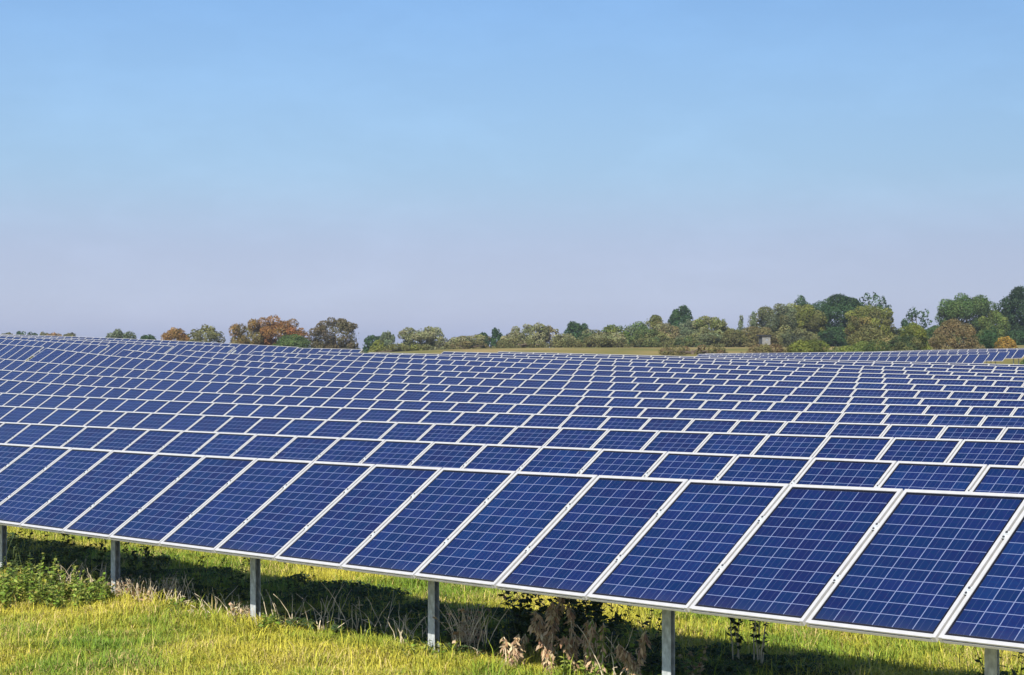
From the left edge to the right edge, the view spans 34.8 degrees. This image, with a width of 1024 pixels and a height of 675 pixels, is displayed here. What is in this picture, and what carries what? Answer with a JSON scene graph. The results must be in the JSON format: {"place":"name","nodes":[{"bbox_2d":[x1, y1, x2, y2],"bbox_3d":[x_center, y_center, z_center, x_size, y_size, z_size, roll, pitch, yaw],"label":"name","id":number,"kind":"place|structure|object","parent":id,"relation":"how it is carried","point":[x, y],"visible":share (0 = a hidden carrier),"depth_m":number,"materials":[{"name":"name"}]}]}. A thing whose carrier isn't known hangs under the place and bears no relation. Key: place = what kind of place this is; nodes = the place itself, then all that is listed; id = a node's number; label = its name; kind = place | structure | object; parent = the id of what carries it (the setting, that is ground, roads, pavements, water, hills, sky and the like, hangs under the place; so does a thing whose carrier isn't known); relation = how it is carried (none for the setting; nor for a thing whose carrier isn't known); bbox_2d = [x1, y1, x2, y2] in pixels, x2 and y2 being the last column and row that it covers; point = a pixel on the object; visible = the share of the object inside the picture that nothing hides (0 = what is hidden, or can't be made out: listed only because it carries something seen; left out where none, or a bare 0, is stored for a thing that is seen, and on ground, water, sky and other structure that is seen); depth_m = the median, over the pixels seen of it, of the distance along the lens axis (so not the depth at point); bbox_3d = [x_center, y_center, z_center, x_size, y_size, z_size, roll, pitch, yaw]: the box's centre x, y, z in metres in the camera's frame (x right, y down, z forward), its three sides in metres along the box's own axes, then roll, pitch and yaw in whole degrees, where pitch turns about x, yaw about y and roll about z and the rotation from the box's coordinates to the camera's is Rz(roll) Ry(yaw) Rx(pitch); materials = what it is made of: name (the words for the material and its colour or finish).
{"place":"outdoors","nodes":[
{"label":"outdoors","id":0,"kind":"place"},
{"bbox_2d":[0,345,1023,674],"bbox_3d":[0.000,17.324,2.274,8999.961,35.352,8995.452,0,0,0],"label":"ground","id":1,"kind":"structure","parent":0,"point":[656,351],"depth_m":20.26,"materials":[{"name":"green plant"}]},
{"bbox_2d":[0,344,43,360],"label":"solar panel row","id":2,"kind":"object","parent":1,"relation":"on","point":[18,352],"visible":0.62,"depth_m":106.22,"materials":[{"name":"glass"}]},
{"bbox_2d":[0,527,64,579],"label":"nettle","id":3,"kind":"object","parent":1,"relation":"on","point":[46,560],"visible":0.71,"depth_m":23.73,"materials":[{"name":"green plant"}]},
{"bbox_2d":[0,552,79,608],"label":"bramble bush","id":4,"kind":"object","parent":1,"relation":"on","point":[27,578],"visible":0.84,"depth_m":21.91,"materials":[{"name":"green plant"}]},
{"bbox_2d":[0,338,109,357],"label":"solar panel row","id":5,"kind":"object","parent":1,"relation":"on","point":[89,348],"visible":0.38,"depth_m":112.72,"materials":[{"name":"glass"}]},
{"bbox_2d":[28,570,114,609],"bbox_3d":[-5.805,3.363,21.663,1.080,0.419,1.276,0,0,0],"label":"bramble bush","id":6,"kind":"object","parent":1,"relation":"on","point":[53,591],"visible":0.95,"depth_m":21.53,"materials":[{"name":"green plant"}]},
{"bbox_2d":[58,533,110,580],"bbox_3d":[-6.026,3.070,23.543,1.043,1.052,0.862,0,0,0],"label":"nettle","id":7,"kind":"object","parent":1,"relation":"on","point":[75,556],"visible":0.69,"depth_m":23.50,"materials":[{"name":"green plant"}]},
{"bbox_2d":[0,336,173,360],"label":"solar panel row","id":8,"kind":"object","parent":1,"relation":"on","point":[113,348],"visible":0.27,"depth_m":116.23,"materials":[{"name":"glass"}]},
{"bbox_2d":[0,335,235,354],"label":"solar panel row","id":9,"kind":"object","parent":1,"relation":"on","point":[177,349],"visible":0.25,"depth_m":119.33,"materials":[{"name":"glass"}]},
{"bbox_2d":[105,329,136,338],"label":"tree","id":10,"kind":"object","parent":1,"relation":"on","point":[116,333],"visible":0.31,"depth_m":299.56,"materials":[{"name":"green plant"}]},
{"bbox_2d":[107,574,143,597],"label":"dry grass tuft","id":11,"kind":"object","parent":1,"relation":"on","point":[123,589],"visible":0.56,"depth_m":22.19,"materials":[{"name":"beige plant"}]},
{"bbox_2d":[120,542,163,585],"bbox_3d":[-5.198,3.049,22.853,0.727,1.052,0.832,0,0,0],"label":"nettle","id":12,"kind":"object","parent":1,"relation":"on","point":[146,552],"visible":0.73,"depth_m":22.84,"materials":[{"name":"green plant"}]},
{"bbox_2d":[0,334,298,354],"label":"solar panel row","id":13,"kind":"object","parent":1,"relation":"on","point":[248,349],"visible":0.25,"depth_m":123.92,"materials":[{"name":"glass"}]},
{"bbox_2d":[126,571,189,602],"bbox_3d":[-4.673,3.352,21.709,0.885,0.403,0.924,0,0,0],"label":"dry grass tuft","id":14,"kind":"object","parent":1,"relation":"on","point":[149,589],"visible":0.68,"depth_m":21.65,"materials":[{"name":"beige plant"}]},
{"bbox_2d":[161,327,190,340],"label":"tree","id":15,"kind":"object","parent":1,"relation":"on","point":[174,333],"visible":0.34,"depth_m":288.75,"materials":[{"name":"brown plant"}]},
{"bbox_2d":[178,555,230,599],"bbox_3d":[-4.103,3.226,21.780,0.685,0.639,0.658,0,0,0],"label":"nettle","id":16,"kind":"object","parent":1,"relation":"on","point":[199,577],"visible":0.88,"depth_m":21.77,"materials":[{"name":"green plant"}]},
{"bbox_2d":[187,324,225,342],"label":"tree","id":17,"kind":"object","parent":1,"relation":"on","point":[210,332],"visible":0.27,"depth_m":283.77,"materials":[{"name":"green plant"}]},
{"bbox_2d":[224,557,249,603],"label":"nettle","id":18,"kind":"object","parent":1,"relation":"on","point":[238,592],"visible":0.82,"depth_m":21.48,"materials":[{"name":"green plant"}]},
{"bbox_2d":[229,318,266,344],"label":"tree","id":19,"kind":"object","parent":1,"relation":"on","point":[256,338],"visible":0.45,"depth_m":283.46,"materials":[{"name":"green plant"}]},
{"bbox_2d":[256,314,308,345],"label":"maple tree","id":20,"kind":"object","parent":1,"relation":"on","point":[271,331],"visible":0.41,"depth_m":283.90,"materials":[{"name":"brown plant"}]},
{"bbox_2d":[272,333,312,347],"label":"bush","id":21,"kind":"object","parent":1,"relation":"on","point":[299,341],"visible":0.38,"depth_m":273.89,"materials":[{"name":"green plant"}]},
{"bbox_2d":[283,563,322,608],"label":"nettle","id":22,"kind":"object","parent":1,"relation":"on","point":[296,601],"visible":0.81,"depth_m":21.02,"materials":[{"name":"green plant"}]},
{"bbox_2d":[297,582,350,631],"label":"dry stalks","id":23,"kind":"object","parent":1,"relation":"on","point":[324,616],"visible":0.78,"depth_m":19.20,"materials":[{"name":"plant"}]},
{"bbox_2d":[293,348,362,353],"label":"solar panel row","id":24,"kind":"object","parent":1,"relation":"on","point":[307,350],"visible":0.13,"depth_m":123.44,"materials":[{"name":"glass"}]},
{"bbox_2d":[307,317,360,352],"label":"tree","id":25,"kind":"object","parent":1,"relation":"on","point":[345,326],"visible":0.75,"depth_m":282.83,"materials":[{"name":"green plant"}]},
{"bbox_2d":[353,590,424,639],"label":"dry stalks","id":26,"kind":"object","parent":1,"relation":"on","point":[388,619],"visible":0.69,"depth_m":18.63,"materials":[{"name":"plant"}]},
{"bbox_2d":[368,343,428,352],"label":"hedge","id":27,"kind":"object","parent":1,"relation":"on","point":[417,347],"visible":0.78,"depth_m":268.85,"materials":[{"name":"green plant"}]},
{"bbox_2d":[397,326,444,349],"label":"willow tree","id":28,"kind":"object","parent":1,"relation":"on","point":[426,335],"visible":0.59,"depth_m":288.12,"materials":[{"name":"green plant"}]},
{"bbox_2d":[401,636,453,657],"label":"weed","id":29,"kind":"object","parent":1,"relation":"on","point":[414,645],"visible":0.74,"depth_m":17.37,"materials":[{"name":"green plant"}]},
{"bbox_2d":[447,340,489,348],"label":"hedge","id":30,"kind":"object","parent":1,"relation":"on","point":[466,344],"visible":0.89,"depth_m":262.11,"materials":[{"name":"green plant"}]},
{"bbox_2d":[433,595,505,651],"bbox_3d":[-0.463,3.085,17.359,0.810,0.647,0.512,0,0,0],"label":"dry grass tuft","id":31,"kind":"object","parent":1,"relation":"on","point":[462,636],"visible":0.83,"depth_m":17.34,"materials":[{"name":"brown plant"}]},
{"bbox_2d":[451,334,490,348],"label":"willow tree","id":32,"kind":"object","parent":1,"relation":"on","point":[477,339],"visible":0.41,"depth_m":287.60,"materials":[{"name":"green plant"}]},
{"bbox_2d":[466,593,522,656],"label":"dry stalks","id":33,"kind":"object","parent":1,"relation":"on","point":[485,628],"visible":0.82,"depth_m":17.24,"materials":[{"name":"plant"}]},
{"bbox_2d":[0,443,1023,674],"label":"solar panel row","id":34,"kind":"object","parent":1,"relation":"on","point":[932,566],"visible":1,"depth_m":15.84,"materials":[{"name":"glass"}]},
{"bbox_2d":[0,422,1023,493],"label":"solar panel row","id":35,"kind":"object","parent":1,"relation":"on","point":[904,475],"visible":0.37,"depth_m":23.72,"materials":[{"name":"glass"}]},
{"bbox_2d":[0,406,1023,465],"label":"solar panel row","id":36,"kind":"object","parent":1,"relation":"on","point":[987,452],"visible":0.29,"depth_m":30.26,"materials":[{"name":"glass"}]},
{"bbox_2d":[0,393,1023,440],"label":"solar panel row","id":37,"kind":"object","parent":1,"relation":"on","point":[579,421],"visible":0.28,"depth_m":38.21,"materials":[{"name":"glass"}]},
{"bbox_2d":[0,379,1023,426],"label":"solar panel row","id":38,"kind":"object","parent":1,"relation":"on","point":[22,387],"visible":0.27,"depth_m":45.33,"materials":[{"name":"glass"}]},
{"bbox_2d":[0,370,1023,415],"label":"solar panel row","id":39,"kind":"object","parent":1,"relation":"on","point":[228,387],"visible":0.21,"depth_m":53.41,"materials":[{"name":"glass"}]},
{"bbox_2d":[0,359,1023,406],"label":"solar panel row","id":40,"kind":"object","parent":1,"relation":"on","point":[20,365],"visible":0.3,"depth_m":61.17,"materials":[{"name":"glass"}]},
{"bbox_2d":[1,532,1023,674],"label":"undergrowth","id":41,"kind":"object","parent":1,"relation":"on","point":[402,609],"visible":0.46,"depth_m":19.59,"materials":[{"name":"green plant"}]},
{"bbox_2d":[499,634,529,671],"bbox_3d":[0.050,3.194,16.462,0.344,0.455,0.250,0,0,-34],"label":"withered dock","id":42,"kind":"object","parent":1,"relation":"on","point":[515,654],"visible":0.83,"depth_m":16.43,"materials":[{"name":"beige plant"}]},
{"bbox_2d":[491,338,548,347],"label":"hedge","id":43,"kind":"object","parent":1,"relation":"on","point":[511,344],"visible":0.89,"depth_m":263.25,"materials":[{"name":"green plant"}]},
{"bbox_2d":[28,348,1023,399],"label":"solar panel row","id":44,"kind":"object","parent":1,"relation":"on","point":[48,355],"visible":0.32,"depth_m":67.38,"materials":[{"name":"glass"}]},
{"bbox_2d":[511,323,549,347],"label":"willow tree","id":45,"kind":"object","parent":1,"relation":"on","point":[540,334],"visible":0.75,"depth_m":288.55,"materials":[{"name":"green plant"}]},
{"bbox_2d":[527,597,569,673],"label":"withered dock","id":46,"kind":"object","parent":1,"relation":"on","point":[546,637],"visible":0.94,"depth_m":16.19,"materials":[{"name":"brown plant"}]},
{"bbox_2d":[498,589,623,647],"bbox_3d":[0.599,2.842,17.786,1.453,1.107,1.378,0,0,27],"label":"elder shrub","id":47,"kind":"object","parent":1,"relation":"on","point":[595,607],"visible":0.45,"depth_m":17.62,"materials":[{"name":"green plant"}]},
{"bbox_2d":[115,349,1023,392],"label":"solar panel row","id":48,"kind":"object","parent":1,"relation":"on","point":[274,365],"visible":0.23,"depth_m":70.66,"materials":[{"name":"glass"}]},
{"bbox_2d":[556,606,582,674],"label":"withered dock","id":49,"kind":"object","parent":1,"relation":"on","point":[571,648],"visible":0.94,"depth_m":16.07,"materials":[{"name":"brown plant"}]},
{"bbox_2d":[564,321,588,340],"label":"tree","id":50,"kind":"object","parent":1,"relation":"on","point":[576,328],"visible":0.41,"depth_m":318.76,"materials":[{"name":"green plant"}]},
{"bbox_2d":[577,621,602,671],"bbox_3d":[0.766,3.084,15.933,0.264,0.644,0.422,0,0,0],"label":"withered dock","id":51,"kind":"object","parent":1,"relation":"on","point":[590,632],"visible":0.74,"depth_m":15.93,"materials":[{"name":"brown plant"}]},
{"bbox_2d":[550,336,633,347],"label":"hedge","id":52,"kind":"object","parent":1,"relation":"on","point":[605,342],"visible":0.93,"depth_m":264.99,"materials":[{"name":"green plant"}]},
{"bbox_2d":[559,656,624,674],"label":"weed","id":53,"kind":"object","parent":1,"relation":"on","point":[581,667],"visible":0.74,"depth_m":15.90,"materials":[{"name":"green plant"}]},
{"bbox_2d":[584,619,610,674],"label":"withered dock","id":54,"kind":"object","parent":1,"relation":"on","point":[602,630],"visible":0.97,"depth_m":15.79,"materials":[{"name":"plant"}]},
{"bbox_2d":[180,350,1023,386],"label":"solar panel row","id":55,"kind":"object","parent":1,"relation":"on","point":[366,364],"visible":0.24,"depth_m":76.81,"materials":[{"name":"glass"}]},
{"bbox_2d":[585,332,631,347],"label":"bush","id":56,"kind":"object","parent":1,"relation":"on","point":[613,335],"visible":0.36,"depth_m":278.62,"materials":[{"name":"green plant"}]},
{"bbox_2d":[587,605,661,655],"bbox_3d":[1.163,2.966,16.590,0.735,0.790,0.487,0,0,24],"label":"weed","id":57,"kind":"object","parent":1,"relation":"on","point":[619,632],"visible":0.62,"depth_m":16.63,"materials":[{"name":"brown plant"}]},
{"bbox_2d":[613,631,651,674],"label":"withered dock","id":58,"kind":"object","parent":1,"relation":"on","point":[630,664],"visible":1,"depth_m":15.50,"materials":[{"name":"brown plant"}]},
{"bbox_2d":[250,351,1023,380],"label":"solar panel row","id":59,"kind":"object","parent":1,"relation":"on","point":[580,366],"visible":0.23,"depth_m":81.40,"materials":[{"name":"glass"}]},
{"bbox_2d":[631,607,661,646],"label":"nettle","id":60,"kind":"object","parent":1,"relation":"on","point":[657,638],"visible":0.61,"depth_m":17.42,"materials":[{"name":"green plant"}]},
{"bbox_2d":[625,329,671,346],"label":"bush","id":61,"kind":"object","parent":1,"relation":"on","point":[640,336],"visible":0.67,"depth_m":278.21,"materials":[{"name":"green plant"}]},
{"bbox_2d":[652,322,681,343],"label":"bush","id":62,"kind":"object","parent":1,"relation":"on","point":[662,327],"visible":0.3,"depth_m":283.62,"materials":[{"name":"green plant"}]},
{"bbox_2d":[316,351,1023,376],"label":"solar panel row","id":63,"kind":"object","parent":1,"relation":"on","point":[653,364],"visible":0.12,"depth_m":85.68,"materials":[{"name":"glass"}]},
{"bbox_2d":[635,336,707,346],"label":"hedge","id":64,"kind":"object","parent":1,"relation":"on","point":[689,341],"visible":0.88,"depth_m":266.61,"materials":[{"name":"green plant"}]},
{"bbox_2d":[667,305,693,334],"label":"tree","id":65,"kind":"object","parent":1,"relation":"on","point":[677,317],"visible":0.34,"depth_m":328.54,"materials":[{"name":"green plant"}]},
{"bbox_2d":[677,644,707,674],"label":"weed","id":66,"kind":"object","parent":1,"relation":"on","point":[695,666],"visible":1,"depth_m":15.56,"materials":[{"name":"green plant"}]},
{"bbox_2d":[658,344,727,354],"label":"bracken patch","id":67,"kind":"object","parent":1,"relation":"on","point":[680,350],"visible":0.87,"depth_m":225.38,"materials":[{"name":"green plant"}]},
{"bbox_2d":[369,352,1023,373],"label":"solar panel row","id":68,"kind":"object","parent":1,"relation":"on","point":[805,365],"visible":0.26,"depth_m":87.61,"materials":[{"name":"glass"}]},
{"bbox_2d":[675,328,724,346],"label":"bush","id":69,"kind":"object","parent":1,"relation":"on","point":[708,337],"visible":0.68,"depth_m":278.19,"materials":[{"name":"green plant"}]},
{"bbox_2d":[690,315,726,342],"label":"tree","id":70,"kind":"object","parent":1,"relation":"on","point":[716,325],"visible":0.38,"depth_m":286.54,"materials":[{"name":"green plant"}]},
{"bbox_2d":[441,352,1023,369],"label":"solar panel row","id":71,"kind":"object","parent":1,"relation":"on","point":[814,362],"visible":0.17,"depth_m":92.92,"materials":[{"name":"glass"}]},
{"bbox_2d":[718,329,750,346],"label":"bush","id":72,"kind":"object","parent":1,"relation":"on","point":[731,338],"visible":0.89,"depth_m":282.36,"materials":[{"name":"green plant"}]},
{"bbox_2d":[726,617,758,660],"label":"seed stalk","id":73,"kind":"object","parent":1,"relation":"on","point":[740,639],"visible":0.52,"depth_m":16.38,"materials":[{"name":"green plant"}]},
{"bbox_2d":[735,326,778,346],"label":"bush","id":74,"kind":"object","parent":1,"relation":"on","point":[752,332],"visible":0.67,"depth_m":282.14,"materials":[{"name":"green plant"}]},
{"bbox_2d":[748,620,770,666],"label":"seed stalk","id":75,"kind":"object","parent":1,"relation":"on","point":[759,642],"visible":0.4,"depth_m":16.20,"materials":[{"name":"green plant"}]},
{"bbox_2d":[498,352,1023,366],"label":"solar panel row","id":76,"kind":"object","parent":1,"relation":"on","point":[1018,365],"visible":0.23,"depth_m":98.51,"materials":[{"name":"glass"}]},
{"bbox_2d":[740,342,798,352],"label":"bracken patch","id":77,"kind":"object","parent":1,"relation":"on","point":[762,348],"visible":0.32,"depth_m":212.99,"materials":[{"name":"green plant"}]},
{"bbox_2d":[747,303,798,346],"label":"tree","id":78,"kind":"object","parent":1,"relation":"on","point":[765,317],"visible":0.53,"depth_m":301.87,"materials":[{"name":"green plant"}]},
{"bbox_2d":[775,303,827,339],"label":"tree","id":79,"kind":"object","parent":1,"relation":"on","point":[808,320],"visible":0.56,"depth_m":302.69,"materials":[{"name":"green plant"}]},
{"bbox_2d":[781,328,821,346],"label":"bush","id":80,"kind":"object","parent":1,"relation":"on","point":[790,335],"visible":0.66,"depth_m":282.48,"materials":[{"name":"green plant"}]},
{"bbox_2d":[787,338,831,352],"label":"bush","id":81,"kind":"object","parent":1,"relation":"on","point":[802,346],"visible":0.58,"depth_m":210.68,"materials":[{"name":"green plant"}]},
{"bbox_2d":[701,355,961,362],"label":"solar panel row","id":82,"kind":"object","parent":1,"relation":"on","point":[947,358],"visible":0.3,"depth_m":172.66,"materials":[{"name":"glass"}]},
{"bbox_2d":[817,330,849,346],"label":"bush","id":83,"kind":"object","parent":1,"relation":"on","point":[833,338],"visible":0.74,"depth_m":283.95,"materials":[{"name":"green plant"}]},
{"bbox_2d":[811,293,873,345],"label":"oak tree","id":84,"kind":"object","parent":1,"relation":"on","point":[835,307],"visible":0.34,"depth_m":309.74,"materials":[{"name":"green plant"}]},
{"bbox_2d":[698,354,989,363],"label":"solar panel row","id":85,"kind":"object","parent":1,"relation":"on","point":[973,358],"visible":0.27,"depth_m":172.00,"materials":[{"name":"glass"}]},
{"bbox_2d":[697,352,1008,363],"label":"solar panel row","id":86,"kind":"object","parent":1,"relation":"on","point":[997,356],"visible":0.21,"depth_m":183.18,"materials":[{"name":"glass"}]},
{"bbox_2d":[827,339,890,351],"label":"hedge","id":87,"kind":"object","parent":1,"relation":"on","point":[856,347],"visible":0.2,"depth_m":204.54,"materials":[{"name":"green plant"}]},
{"bbox_2d":[705,349,1023,363],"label":"solar panel row","id":88,"kind":"object","parent":1,"relation":"on","point":[1018,354],"visible":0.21,"depth_m":178.65,"materials":[{"name":"glass"}]},
{"bbox_2d":[846,324,888,348],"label":"bush","id":89,"kind":"object","parent":1,"relation":"on","point":[867,332],"visible":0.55,"depth_m":216.83,"materials":[{"name":"green plant"}]},
{"bbox_2d":[843,304,895,341],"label":"tree","id":90,"kind":"object","parent":1,"relation":"on","point":[875,315],"visible":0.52,"depth_m":292.69,"materials":[{"name":"green plant"}]},
{"bbox_2d":[859,292,891,317],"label":"oak tree","id":91,"kind":"object","parent":1,"relation":"on","point":[883,300],"visible":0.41,"depth_m":314.09,"materials":[{"name":"green plant"}]},
{"bbox_2d":[888,334,923,350],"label":"bush","id":92,"kind":"object","parent":1,"relation":"on","point":[905,342],"visible":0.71,"depth_m":210.76,"materials":[{"name":"green plant"}]},
{"bbox_2d":[898,322,932,349],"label":"bush","id":93,"kind":"object","parent":1,"relation":"on","point":[918,331],"visible":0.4,"depth_m":216.97,"materials":[{"name":"green plant"}]},
{"bbox_2d":[900,307,932,330],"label":"tree","id":94,"kind":"object","parent":1,"relation":"on","point":[912,320],"visible":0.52,"depth_m":319.09,"materials":[{"name":"green plant"}]},
{"bbox_2d":[928,318,984,349],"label":"shrub","id":95,"kind":"object","parent":1,"relation":"on","point":[944,333],"visible":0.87,"depth_m":212.54,"materials":[{"name":"green plant"}]},
{"bbox_2d":[934,293,996,345],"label":"tree","id":96,"kind":"object","parent":1,"relation":"on","point":[965,308],"visible":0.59,"depth_m":306.49,"materials":[{"name":"green plant"}]},
{"bbox_2d":[975,327,999,348],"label":"bush","id":97,"kind":"object","parent":1,"relation":"on","point":[989,337],"visible":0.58,"depth_m":219.14,"materials":[{"name":"green plant"}]},
{"bbox_2d":[977,309,1010,339],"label":"tree","id":98,"kind":"object","parent":1,"relation":"on","point":[1002,326],"visible":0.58,"depth_m":298.55,"materials":[{"name":"green plant"}]},
{"bbox_2d":[994,336,1017,348],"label":"bush","id":99,"kind":"object","parent":1,"relation":"on","point":[1010,342],"visible":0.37,"depth_m":205.50,"materials":[{"name":"orange plant"}]},
{"bbox_2d":[995,285,1023,333],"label":"tree","id":100,"kind":"object","parent":1,"relation":"on","point":[1012,303],"visible":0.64,"depth_m":303.31,"materials":[{"name":"green plant"}]},
{"bbox_2d":[1005,330,1023,344],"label":"bush","id":101,"kind":"object","parent":1,"relation":"on","point":[1017,336],"visible":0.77,"depth_m":288.86,"materials":[{"name":"green plant"}]},
{"bbox_2d":[0,0,1023,348],"label":"sky","id":102,"kind":"structure","parent":0,"point":[457,167],"materials":[{"name":"blue"}]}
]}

